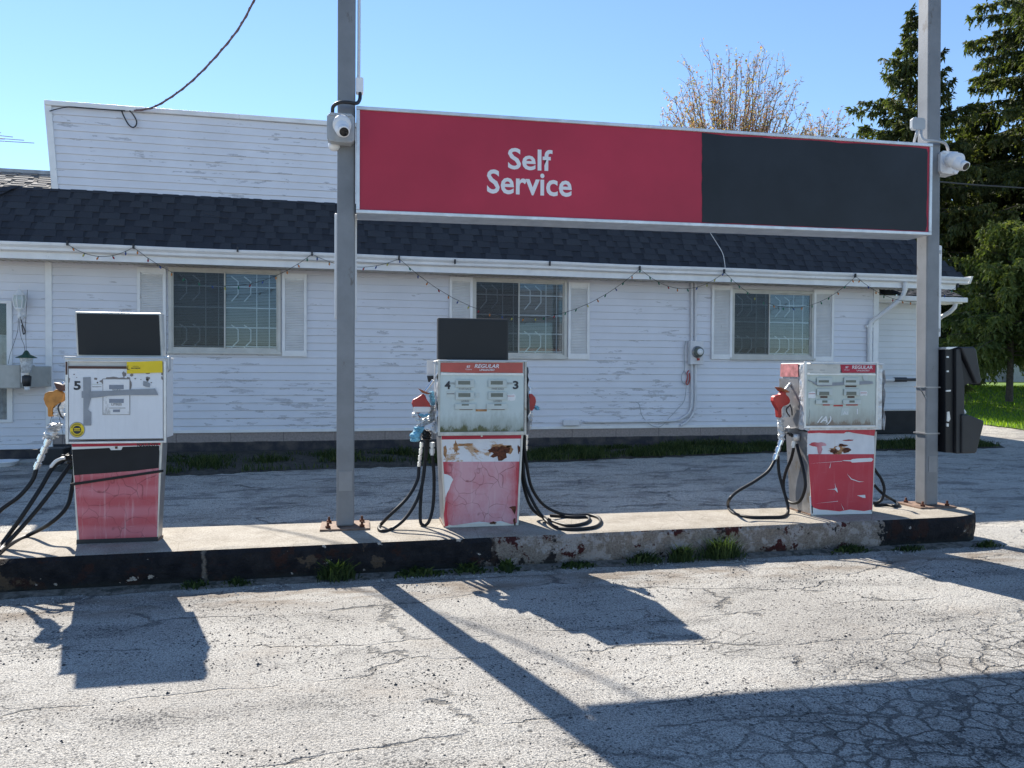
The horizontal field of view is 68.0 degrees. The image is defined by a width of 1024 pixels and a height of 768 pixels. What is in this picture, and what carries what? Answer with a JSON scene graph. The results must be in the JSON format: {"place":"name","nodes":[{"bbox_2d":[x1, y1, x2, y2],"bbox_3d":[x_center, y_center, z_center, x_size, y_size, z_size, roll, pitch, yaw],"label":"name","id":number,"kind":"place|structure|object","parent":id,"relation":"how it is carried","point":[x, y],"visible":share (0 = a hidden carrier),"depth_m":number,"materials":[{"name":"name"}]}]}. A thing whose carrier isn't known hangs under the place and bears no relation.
{"place":"outdoors","nodes":[
{"label":"outdoors","id":0,"kind":"place"},
{"bbox_2d":[0,459,18,466],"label":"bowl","id":1,"kind":"object","parent":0,"point":[7,462],"visible":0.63,"depth_m":10.61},
{"bbox_2d":[0,424,1023,767],"bbox_3d":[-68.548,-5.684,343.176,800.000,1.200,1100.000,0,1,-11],"label":"pavement","id":2,"kind":"structure","parent":0,"point":[900,712],"depth_m":4.06,"materials":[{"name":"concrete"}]},
{"bbox_2d":[20,459,36,462],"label":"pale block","id":3,"kind":"structure","parent":2,"relation":"on","point":[29,461],"depth_m":10.96,"materials":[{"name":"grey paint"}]},
{"bbox_2d":[0,100,972,458],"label":"shop building","id":4,"kind":"structure","parent":2,"relation":"on","point":[254,366],"depth_m":12.23,"materials":[{"name":"paint"}]},
{"bbox_2d":[0,300,12,421],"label":"window","id":5,"kind":"structure","parent":4,"relation":"in","point":[6,308],"depth_m":11.26,"materials":[{"name":"paint"}]},
{"bbox_2d":[0,132,31,142],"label":"tv antenna","id":6,"kind":"object","parent":4,"relation":"attached to","point":[12,139],"visible":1,"depth_m":17.02,"materials":[{"name":"metal"}]},
{"bbox_2d":[12,285,26,319],"bbox_3d":[-7.230,-1.199,11.166,0.193,0.520,0.256,0,1,-12],"label":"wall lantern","id":7,"kind":"object","parent":4,"relation":"attached to","point":[19,299],"depth_m":11.09,"materials":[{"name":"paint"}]},
{"bbox_2d":[0,365,50,387],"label":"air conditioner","id":8,"kind":"object","parent":4,"relation":"attached to","point":[11,376],"visible":0.77,"depth_m":10.81,"materials":[{"name":"grey paint"}]},
{"bbox_2d":[15,290,36,389],"bbox_3d":[-6.878,-0.623,10.750,0.270,1.430,0.270,0,1,-12],"label":"lantern","id":9,"kind":"object","parent":4,"relation":"hanging from","point":[26,360],"visible":1,"depth_m":10.71,"materials":[{"name":"black metal"}]},
{"bbox_2d":[50,106,124,110],"bbox_3d":[-6.431,-4.138,11.502,1.046,0.104,0.016,0,1,-12],"label":"roof cable","id":10,"kind":"object","parent":4,"relation":"attached to","point":[86,108],"visible":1,"depth_m":11.49,"materials":[{"name":"black metal"}]},
{"bbox_2d":[121,110,136,127],"bbox_3d":[-5.867,-4.060,11.631,0.236,0.268,0.020,0,1,-12],"label":"cable loop","id":11,"kind":"object","parent":4,"relation":"hanging from","point":[126,120],"visible":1,"depth_m":11.63,"materials":[{"name":"black rubber"}]},
{"bbox_2d":[134,0,254,111],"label":"service cable","id":12,"kind":"object","parent":4,"relation":"attached to","point":[212,60],"visible":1,"depth_m":11.26,"materials":[{"name":"black rubber"}]},
{"bbox_2d":[167,267,281,354],"bbox_3d":[-4.575,-1.109,12.313,1.700,1.840,0.990,0,1,-12],"label":"window","id":13,"kind":"structure","parent":4,"relation":"in","point":[203,319],"depth_m":11.86,"materials":[{"name":"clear glass"}]},
{"bbox_2d":[66,240,958,320],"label":"string lights","id":14,"kind":"object","parent":4,"relation":"hanging from","point":[410,269],"visible":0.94,"depth_m":12.15,"materials":[{"name":"black plastic"}]},
{"bbox_2d":[473,277,567,358],"bbox_3d":[0.041,-1.079,13.319,1.690,1.860,0.990,0,1,-12],"label":"window","id":15,"kind":"structure","parent":4,"relation":"in","point":[528,338],"depth_m":13.02,"materials":[{"name":"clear glass"}]},
{"bbox_2d":[562,419,580,425],"bbox_3d":[1.031,0.666,13.079,0.322,0.107,0.072,0,1,-12],"label":"conduit box","id":16,"kind":"object","parent":4,"relation":"attached to","point":[571,422],"visible":1,"depth_m":13.05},
{"bbox_2d":[584,365,692,422],"bbox_3d":[2.241,0.165,13.336,2.024,1.036,0.044,0,1,-12],"label":"conduit pipe","id":17,"kind":"object","parent":4,"relation":"attached to","point":[675,420],"visible":1,"depth_m":13.43,"materials":[{"name":"grey metal"}]},
{"bbox_2d":[637,385,686,426],"bbox_3d":[2.643,0.385,13.428,0.959,0.764,0.010,0,1,-12],"label":"loose cable","id":18,"kind":"object","parent":4,"relation":"attached to","point":[669,417],"visible":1,"depth_m":13.44,"materials":[{"name":"grey plastic"}]},
{"bbox_2d":[681,341,687,384],"bbox_3d":[3.077,-0.375,13.508,0.138,0.775,0.014,0,1,-12],"label":"meter cable","id":19,"kind":"object","parent":4,"relation":"attached to","point":[684,365],"visible":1,"depth_m":13.50,"materials":[{"name":"grey plastic"}]},
{"bbox_2d":[686,370,689,384],"bbox_3d":[3.135,-0.115,13.526,0.091,0.270,0.021,0,1,-11],"label":"red tag cable","id":20,"kind":"object","parent":4,"relation":"hanging from","point":[687,377],"visible":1,"depth_m":13.52,"materials":[{"name":"red plastic"}]},
{"bbox_2d":[680,365,696,426],"bbox_3d":[3.143,0.205,13.529,0.312,1.114,0.040,0,1,-12],"label":"conduit pipe","id":21,"kind":"object","parent":4,"relation":"attached to","point":[695,393],"visible":1,"depth_m":13.54,"materials":[{"name":"grey metal"}]},
{"bbox_2d":[690,283,692,340],"bbox_3d":[3.198,-1.273,13.517,0.055,1.070,0.044,0,1,-11],"label":"conduit pipe","id":22,"kind":"object","parent":4,"relation":"attached to","point":[691,312],"visible":1,"depth_m":13.50,"materials":[{"name":"grey metal"}]},
{"bbox_2d":[694,283,696,340],"bbox_3d":[3.272,-1.274,13.534,0.055,1.071,0.044,0,1,-11],"label":"conduit pipe","id":23,"kind":"object","parent":4,"relation":"attached to","point":[695,313],"visible":0.95,"depth_m":13.52,"materials":[{"name":"grey metal"}]},
{"bbox_2d":[688,341,703,364],"bbox_3d":[3.280,-0.557,13.450,0.250,0.422,0.234,0,1,-12],"label":"electric meter","id":24,"kind":"object","parent":4,"relation":"attached to","point":[695,352],"visible":1,"depth_m":13.44,"materials":[{"name":"metal"}]},
{"bbox_2d":[730,289,815,360],"bbox_3d":[4.677,-1.050,14.330,1.720,1.780,0.990,0,1,-12],"label":"window","id":25,"kind":"structure","parent":4,"relation":"in","point":[760,331],"depth_m":13.94,"materials":[{"name":"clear glass"}]},
{"bbox_2d":[0,504,975,591],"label":"pump island","id":26,"kind":"structure","parent":2,"relation":"on","point":[51,560],"depth_m":5.74,"materials":[{"name":"paint"}]},
{"bbox_2d":[0,312,173,553],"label":"fuel pump","id":27,"kind":"object","parent":26,"relation":"on","point":[115,400],"visible":1,"depth_m":5.43,"materials":[{"name":"metal"}]},
{"bbox_2d":[320,0,369,531],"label":"sign post","id":28,"kind":"object","parent":26,"relation":"on","point":[346,90],"visible":1,"depth_m":5.94,"materials":[{"name":"grey metal"}]},
{"bbox_2d":[328,143,339,150],"bbox_3d":[-1.384,-1.841,5.910,0.090,0.058,0.090,0,1,-11],"label":"camera","id":29,"kind":"object","parent":28,"relation":"attached to","point":[333,147],"visible":0.84,"depth_m":5.88,"materials":[{"name":"white plastic"}]},
{"bbox_2d":[327,112,354,145],"bbox_3d":[-1.323,-1.960,5.875,0.207,0.221,0.168,0,1,-11],"label":"junction box","id":30,"kind":"object","parent":28,"relation":"attached to","point":[333,137],"visible":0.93,"depth_m":5.80,"materials":[{"name":"grey plastic"}]},
{"bbox_2d":[333,115,350,136],"bbox_3d":[-1.275,-1.933,5.690,0.139,0.201,0.210,0,1,-11],"label":"security camera","id":31,"kind":"object","parent":30,"relation":"attached to","point":[341,125],"visible":1,"depth_m":5.64,"materials":[{"name":"white plastic"}]},
{"bbox_2d":[331,92,361,112],"bbox_3d":[-1.265,-2.184,5.860,0.248,0.202,0.112,0,1,-30],"label":"flex conduit","id":32,"kind":"object","parent":30,"relation":"attached to","point":[335,104],"visible":0.98,"depth_m":5.83,"materials":[{"name":"black plastic"}]},
{"bbox_2d":[357,0,360,76],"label":"conduit pipe","id":33,"kind":"object","parent":28,"relation":"attached to","point":[358,37],"visible":1,"depth_m":5.94,"materials":[{"name":"grey metal"}]},
{"bbox_2d":[356,77,363,94],"bbox_3d":[-1.198,-2.342,5.973,0.059,0.121,0.070,0,1,-11],"label":"junction box","id":34,"kind":"object","parent":28,"relation":"attached to","point":[359,84],"visible":0.98,"depth_m":5.94,"materials":[{"name":"white plastic"}]},
{"bbox_2d":[356,106,932,239],"bbox_3d":[1.272,-1.754,6.524,5.115,0.863,0.300,0,1,-11],"label":"sign box","id":35,"kind":"object","parent":28,"relation":"attached to","point":[412,165],"visible":1,"depth_m":6.34,"materials":[{"name":"metal"}]},
{"bbox_2d":[377,318,601,532],"bbox_3d":[-0.156,0.309,6.212,1.837,1.681,0.674,0,1,-4],"label":"fuel pump","id":36,"kind":"object","parent":26,"relation":"on","point":[482,406],"visible":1,"depth_m":6.07,"materials":[{"name":"metal"}]},
{"bbox_2d":[726,361,899,518],"bbox_3d":[2.798,0.480,6.861,1.979,1.356,0.578,0,1,-11],"label":"fuel pump","id":37,"kind":"object","parent":26,"relation":"on","point":[831,417],"visible":1,"depth_m":6.66,"materials":[{"name":"metal"}]},
{"bbox_2d":[898,0,956,508],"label":"sign post","id":38,"kind":"object","parent":26,"relation":"on","point":[927,324],"visible":0.96,"depth_m":7.05,"materials":[{"name":"metal"}]},
{"bbox_2d":[910,117,925,130],"bbox_3d":[3.718,-2.381,6.959,0.136,0.112,0.040,0,1,-11],"label":"junction box","id":39,"kind":"object","parent":38,"relation":"attached to","point":[916,123],"visible":1,"depth_m":6.94,"materials":[{"name":"grey plastic"}]},
{"bbox_2d":[913,130,918,141],"bbox_3d":[3.703,-2.262,6.976,0.033,0.114,0.108,1,1,12],"label":"flex conduit","id":40,"kind":"object","parent":39,"relation":"attached to","point":[915,136],"visible":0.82,"depth_m":6.93,"materials":[{"name":"grey plastic"}]},
{"bbox_2d":[939,245,941,336],"bbox_3d":[4.013,-0.888,7.255,0.200,0.875,0.042,0,1,-11],"label":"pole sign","id":41,"kind":"object","parent":38,"relation":"attached to","point":[940,259],"visible":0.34,"depth_m":7.26,"materials":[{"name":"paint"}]},
{"bbox_2d":[938,151,958,177],"bbox_3d":[4.031,-2.046,7.075,0.197,0.207,0.148,0,1,-11],"label":"junction box","id":42,"kind":"object","parent":38,"relation":"attached to","point":[944,170],"visible":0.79,"depth_m":7.01,"materials":[{"name":"white plastic"}]},
{"bbox_2d":[919,130,948,150],"bbox_3d":[3.904,-2.239,6.977,0.383,0.169,0.082,0,1,-21],"label":"flex conduit","id":43,"kind":"object","parent":42,"relation":"attached to","point":[934,141],"visible":0.99,"depth_m":6.93,"materials":[{"name":"grey plastic"}]},
{"bbox_2d":[944,152,969,170],"bbox_3d":[4.037,-2.018,6.882,0.139,0.201,0.210,0,1,-11],"label":"security camera","id":44,"kind":"object","parent":42,"relation":"attached to","point":[955,161],"visible":1,"depth_m":6.85,"materials":[{"name":"white plastic"}]},
{"bbox_2d":[938,347,983,453],"bbox_3d":[4.161,0.148,7.193,0.391,0.992,0.370,0,1,-11],"label":"windscreen wash unit","id":45,"kind":"object","parent":38,"relation":"attached to","point":[959,430],"visible":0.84,"depth_m":7.03,"materials":[{"name":"black plastic"}]},
{"bbox_2d":[0,540,1001,599],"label":"dirt","id":46,"kind":"structure","parent":2,"relation":"on","point":[113,590],"depth_m":5.47,"materials":[{"name":"brown soil"}]},
{"bbox_2d":[181,578,211,589],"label":"weed clump","id":47,"kind":"object","parent":46,"relation":"on","point":[192,584],"visible":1,"depth_m":5.17,"materials":[{"name":"green plant"}]},
{"bbox_2d":[218,576,253,587],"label":"weed clump","id":48,"kind":"object","parent":46,"relation":"on","point":[236,581],"visible":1,"depth_m":5.24,"materials":[{"name":"green plant"}]},
{"bbox_2d":[314,558,375,583],"bbox_3d":[-1.190,1.304,5.343,0.465,0.186,0.177,0,1,-11],"label":"weed clump","id":49,"kind":"object","parent":46,"relation":"on","point":[333,572],"visible":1,"depth_m":5.36,"materials":[{"name":"green plant"}]},
{"bbox_2d":[394,566,450,579],"bbox_3d":[-0.639,1.353,5.502,0.430,0.088,0.121,0,1,-11],"label":"weed clump","id":50,"kind":"object","parent":46,"relation":"on","point":[414,571],"visible":1,"depth_m":5.50,"materials":[{"name":"green plant"}]},
{"bbox_2d":[446,561,500,575],"bbox_3d":[-0.283,1.349,5.587,0.406,0.098,0.106,0,1,-11],"label":"weed clump","id":51,"kind":"object","parent":46,"relation":"on","point":[461,568],"visible":1,"depth_m":5.59,"materials":[{"name":"green plant"}]},
{"bbox_2d":[494,558,526,572],"bbox_3d":[-0.008,1.341,5.643,0.259,0.115,0.123,0,1,-11],"label":"weed clump","id":52,"kind":"object","parent":46,"relation":"on","point":[507,565],"visible":1,"depth_m":5.64,"materials":[{"name":"green plant"}]},
{"bbox_2d":[551,560,597,569],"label":"weed clump","id":53,"kind":"object","parent":46,"relation":"on","point":[578,564],"visible":1,"depth_m":5.77,"materials":[{"name":"green plant"}]},
{"bbox_2d":[622,550,667,565],"bbox_3d":[1.031,1.339,5.884,0.400,0.124,0.111,0,1,-11],"label":"weed clump","id":54,"kind":"object","parent":46,"relation":"on","point":[639,558],"visible":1,"depth_m":5.89,"materials":[{"name":"green plant"}]},
{"bbox_2d":[664,543,700,562],"bbox_3d":[1.341,1.313,5.921,0.350,0.177,0.173,0,1,-11],"label":"weed clump","id":55,"kind":"object","parent":46,"relation":"on","point":[684,554],"visible":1,"depth_m":5.95,"materials":[{"name":"green plant"}]},
{"bbox_2d":[693,532,748,561],"bbox_3d":[1.656,1.278,5.964,0.560,0.249,0.230,0,1,-11],"label":"weed clump","id":56,"kind":"object","parent":46,"relation":"on","point":[725,550],"visible":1,"depth_m":6.02,"materials":[{"name":"green plant"}]},
{"bbox_2d":[831,543,872,554],"bbox_3d":[2.822,1.362,6.293,0.440,0.083,0.109,0,1,-11],"label":"weed clump","id":57,"kind":"object","parent":46,"relation":"on","point":[850,548],"visible":1,"depth_m":6.29,"materials":[{"name":"green plant"}]},
{"bbox_2d":[1,545,1023,605],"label":"weeds","id":58,"kind":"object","parent":2,"relation":"on","point":[518,575],"depth_m":5.58,"materials":[{"name":"green plant"}]},
{"bbox_2d":[53,440,1004,475],"bbox_3d":[1.444,1.143,12.239,15.800,0.135,1.982,0,1,-12],"label":"soil strip","id":59,"kind":"object","parent":2,"relation":"on","point":[309,461],"visible":0.3,"depth_m":11.30,"materials":[{"name":"brown soil"}]},
{"bbox_2d":[70,436,1001,473],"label":"wall grass","id":60,"kind":"structure","parent":59,"relation":"on","point":[680,447],"depth_m":12.15,"materials":[{"name":"green plant"}]},
{"bbox_2d":[888,544,927,552],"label":"weed clump","id":61,"kind":"object","parent":2,"relation":"on","point":[907,548],"visible":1,"depth_m":6.38,"materials":[{"name":"green plant"}]},
{"bbox_2d":[876,289,967,433],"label":"recessed wing","id":62,"kind":"structure","parent":2,"relation":"on","point":[897,342],"depth_m":16.20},
{"bbox_2d":[886,377,915,381],"bbox_3d":[8.216,-0.093,16.015,0.969,0.098,0.102,0,1,-11],"label":"awning arm","id":63,"kind":"object","parent":62,"relation":"attached to","point":[899,379],"visible":0.72,"depth_m":15.97},
{"bbox_2d":[971,539,1004,548],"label":"weed clump","id":64,"kind":"object","parent":2,"relation":"on","point":[989,544],"visible":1,"depth_m":6.54,"materials":[{"name":"green plant"}]},
{"bbox_2d":[0,558,1023,767],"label":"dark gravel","id":65,"kind":"structure","parent":0,"point":[706,682],"depth_m":4.10,"materials":[{"name":"grey gravel"}]},
{"bbox_2d":[0,0,1023,170],"label":"sky","id":66,"kind":"structure","parent":0,"point":[611,61],"materials":[{"name":"blue"}]},
{"bbox_2d":[940,181,1023,188],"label":"phone cable","id":67,"kind":"object","parent":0,"point":[981,185],"visible":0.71,"depth_m":16.79,"materials":[{"name":"black rubber"}]},
{"bbox_2d":[964,382,1023,429],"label":"lawn","id":68,"kind":"structure","parent":0,"point":[994,394],"depth_m":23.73,"materials":[{"name":"green plant"}]},
{"bbox_2d":[659,39,810,134],"bbox_3d":[8.582,-6.550,29.737,5.792,13.453,6.215,1,1,15],"label":"budding tree","id":69,"kind":"object","parent":68,"relation":"on","point":[744,124],"visible":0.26,"depth_m":28.79,"materials":[{"name":"brown plant"}]},
{"bbox_2d":[795,106,855,137],"bbox_3d":[13.774,-6.124,33.937,3.023,12.491,3.179,0,1,-11],"label":"budding tree","id":70,"kind":"object","parent":68,"relation":"on","point":[812,133],"visible":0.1,"depth_m":33.31,"materials":[{"name":"brown plant"}]},
{"bbox_2d":[844,2,1022,403],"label":"spruce tree","id":71,"kind":"object","parent":68,"relation":"on","point":[904,73],"visible":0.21,"depth_m":27.05,"materials":[{"name":"green plant"}]},
{"bbox_2d":[939,217,1023,401],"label":"spruce tree","id":72,"kind":"object","parent":68,"relation":"on","point":[991,331],"visible":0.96,"depth_m":21.15,"materials":[{"name":"green plant"}]},
{"bbox_2d":[939,0,1023,368],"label":"spruce tree","id":73,"kind":"object","parent":68,"relation":"on","point":[1010,172],"visible":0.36,"depth_m":27.15,"materials":[{"name":"green plant"}]},
{"bbox_2d":[939,102,1023,386],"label":"spruce tree","id":74,"kind":"object","parent":68,"relation":"on","point":[989,128],"visible":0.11,"depth_m":28.97,"materials":[{"name":"green plant"}]},
{"bbox_2d":[981,363,1023,381],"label":"building","id":75,"kind":"structure","parent":0,"point":[1018,377],"depth_m":43.45,"materials":[{"name":"grey paint"}]}
]}

